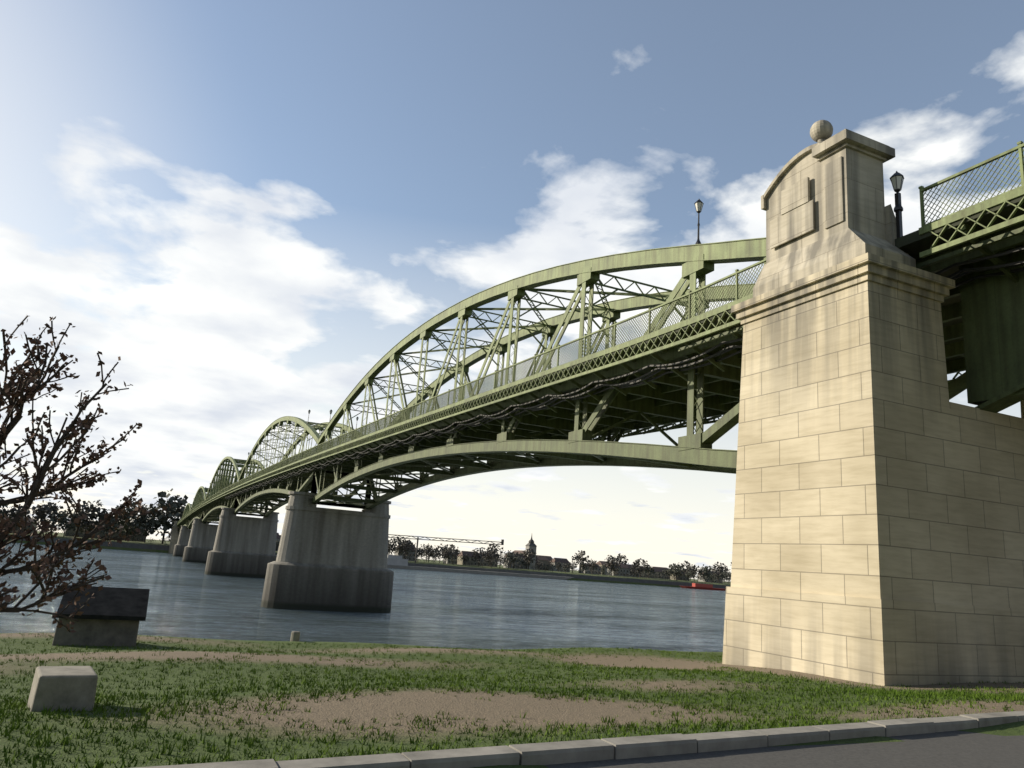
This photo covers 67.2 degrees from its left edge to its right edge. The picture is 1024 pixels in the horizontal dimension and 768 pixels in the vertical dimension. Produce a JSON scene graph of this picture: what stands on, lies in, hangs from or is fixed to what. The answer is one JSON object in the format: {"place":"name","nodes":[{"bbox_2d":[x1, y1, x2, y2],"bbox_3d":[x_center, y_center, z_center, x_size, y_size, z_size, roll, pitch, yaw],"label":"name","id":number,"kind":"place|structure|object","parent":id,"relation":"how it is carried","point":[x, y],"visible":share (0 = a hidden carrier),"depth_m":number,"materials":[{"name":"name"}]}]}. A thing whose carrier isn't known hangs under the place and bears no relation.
{"place":"outdoors","nodes":[
{"label":"outdoors","id":0,"kind":"place"},
{"bbox_2d":[0,543,725,651],"bbox_3d":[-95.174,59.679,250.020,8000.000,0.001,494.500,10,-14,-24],"label":"river water","id":1,"kind":"structure","parent":0,"point":[428,608],"depth_m":114.78,"materials":[{"name":"blue liquid"}]},
{"bbox_2d":[173,491,393,612],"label":"bridge piers","id":2,"kind":"structure","parent":1,"relation":"in","point":[326,559],"depth_m":104.40,"materials":[{"name":"concrete"}]},
{"bbox_2d":[387,555,573,579],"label":"embankment wall","id":3,"kind":"structure","parent":1,"relation":"on","point":[396,561],"depth_m":528.82,"materials":[{"name":"grey stone"}]},
{"bbox_2d":[680,583,725,590],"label":"boat","id":4,"kind":"object","parent":1,"relation":"on","point":[702,586],"visible":0.82,"depth_m":598.20,"materials":[{"name":"red"}]},
{"bbox_2d":[0,531,1023,767],"bbox_3d":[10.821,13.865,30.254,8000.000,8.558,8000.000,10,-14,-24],"label":"terrain","id":5,"kind":"structure","parent":0,"point":[357,710],"depth_m":10.75,"materials":[{"name":"green plant"}]},
{"bbox_2d":[27,666,97,711],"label":"stone block","id":6,"kind":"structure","parent":5,"relation":"on","point":[64,687],"depth_m":8.05,"materials":[{"name":"beige stone"}]},
{"bbox_2d":[0,313,170,632],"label":"tree","id":7,"kind":"object","parent":5,"relation":"on","point":[21,524],"depth_m":5.97,"materials":[{"name":"brown plant"}]},
{"bbox_2d":[52,618,139,646],"bbox_3d":[-9.579,5.801,17.775,1.698,1.000,1.097,10,-14,-24],"label":"stone block","id":8,"kind":"object","parent":5,"relation":"on","point":[95,632],"visible":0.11,"depth_m":17.35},
{"bbox_2d":[57,585,149,620],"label":"plaque desk slab","id":9,"kind":"structure","parent":8,"relation":"on","point":[112,603],"depth_m":17.77,"materials":[{"name":"black stone"}]},
{"bbox_2d":[290,631,299,640],"bbox_3d":[-6.364,7.446,22.600,0.247,0.370,0.260,10,-14,-24],"label":"mooring bollard","id":10,"kind":"object","parent":5,"relation":"on","point":[295,635],"visible":0.85,"depth_m":22.52,"materials":[{"name":"stone"}]},
{"bbox_2d":[11,523,688,580],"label":"distant buildings","id":11,"kind":"structure","parent":5,"relation":"on","point":[459,561],"depth_m":598.11,"materials":[{"name":"paint"}]},
{"bbox_2d":[0,488,731,583],"bbox_3d":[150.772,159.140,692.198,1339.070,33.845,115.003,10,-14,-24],"label":"distant trees","id":12,"kind":"object","parent":5,"relation":"on","point":[50,509],"visible":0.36,"depth_m":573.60,"materials":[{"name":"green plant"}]},
{"bbox_2d":[8,534,730,588],"bbox_3d":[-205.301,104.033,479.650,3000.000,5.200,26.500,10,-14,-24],"label":"riverbank","id":13,"kind":"structure","parent":5,"relation":"on","point":[141,546],"depth_m":554.63,"materials":[{"name":"stone"}]},
{"bbox_2d":[388,534,503,562],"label":"crane","id":14,"kind":"object","parent":5,"relation":"on","point":[501,542],"visible":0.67,"depth_m":543.56,"materials":[{"name":"grey metal"}]},
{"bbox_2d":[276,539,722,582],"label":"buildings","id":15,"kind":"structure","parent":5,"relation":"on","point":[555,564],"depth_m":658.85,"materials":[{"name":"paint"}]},
{"bbox_2d":[2,515,719,573],"bbox_3d":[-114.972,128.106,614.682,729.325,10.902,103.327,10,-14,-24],"label":"bank roofs","id":16,"kind":"structure","parent":15,"relation":"on","point":[564,560],"depth_m":667.99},
{"bbox_2d":[17,525,721,581],"bbox_3d":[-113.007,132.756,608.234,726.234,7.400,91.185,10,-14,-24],"label":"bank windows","id":17,"kind":"structure","parent":15,"relation":"in","point":[401,554],"depth_m":612.87,"materials":[{"name":"black glass"}]},
{"bbox_2d":[0,632,1023,767],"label":"grass tufts","id":18,"kind":"object","parent":5,"relation":"on","point":[952,693],"visible":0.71,"depth_m":10.90,"materials":[{"name":"green plant"}]},
{"bbox_2d":[135,711,1023,767],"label":"road kerbs","id":19,"kind":"structure","parent":5,"relation":"on","point":[550,753],"depth_m":7.02,"materials":[{"name":"concrete"}]},
{"bbox_2d":[168,253,1023,685],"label":"stone abutment pylons","id":20,"kind":"object","parent":5,"relation":"on","point":[878,523],"visible":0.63,"depth_m":19.97,"materials":[{"name":"beige stone"}]},
{"bbox_2d":[190,171,903,508],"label":"lamp posts","id":21,"kind":"object","parent":20,"relation":"on","point":[898,208],"visible":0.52,"depth_m":22.22,"materials":[{"name":"black metal"}]},
{"bbox_2d":[205,176,902,487],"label":"bridge lamp lanterns","id":22,"kind":"object","parent":21,"relation":"on","point":[899,178],"visible":0.58,"depth_m":22.32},
{"bbox_2d":[177,141,1023,533],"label":"bridge steel trusses","id":23,"kind":"object","parent":20,"relation":"on","point":[989,311],"visible":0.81,"depth_m":44.27,"materials":[{"name":"green metal"}]},
{"bbox_2d":[226,247,1023,498],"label":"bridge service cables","id":24,"kind":"object","parent":23,"relation":"attached to","point":[959,274],"visible":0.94,"depth_m":35.26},
{"bbox_2d":[246,195,1023,489],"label":"bridge deck slab","id":25,"kind":"structure","parent":23,"relation":"on","point":[914,244],"depth_m":25.58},
{"bbox_2d":[177,149,1023,524],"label":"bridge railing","id":26,"kind":"object","parent":20,"relation":"on","point":[405,415],"visible":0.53,"depth_m":37.70,"materials":[{"name":"green metal"}]},
{"bbox_2d":[753,120,915,296],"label":"carved stone pedestals","id":27,"kind":"object","parent":20,"relation":"on","point":[823,206],"visible":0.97,"depth_m":22.41,"materials":[{"name":"beige stone"}]},
{"bbox_2d":[0,0,1023,581],"label":"sky","id":28,"kind":"structure","parent":0,"point":[246,205],"materials":[{"name":"blue"}]},
{"bbox_2d":[525,536,535,545],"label":"church spire","id":29,"kind":"structure","parent":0,"point":[531,542],"depth_m":667.54,"materials":[{"name":"metal"}]},
{"bbox_2d":[545,731,1023,767],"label":"road asphalt","id":30,"kind":"structure","parent":0,"point":[954,749],"depth_m":7.76,"materials":[{"name":"grey asphalt"}]}
]}

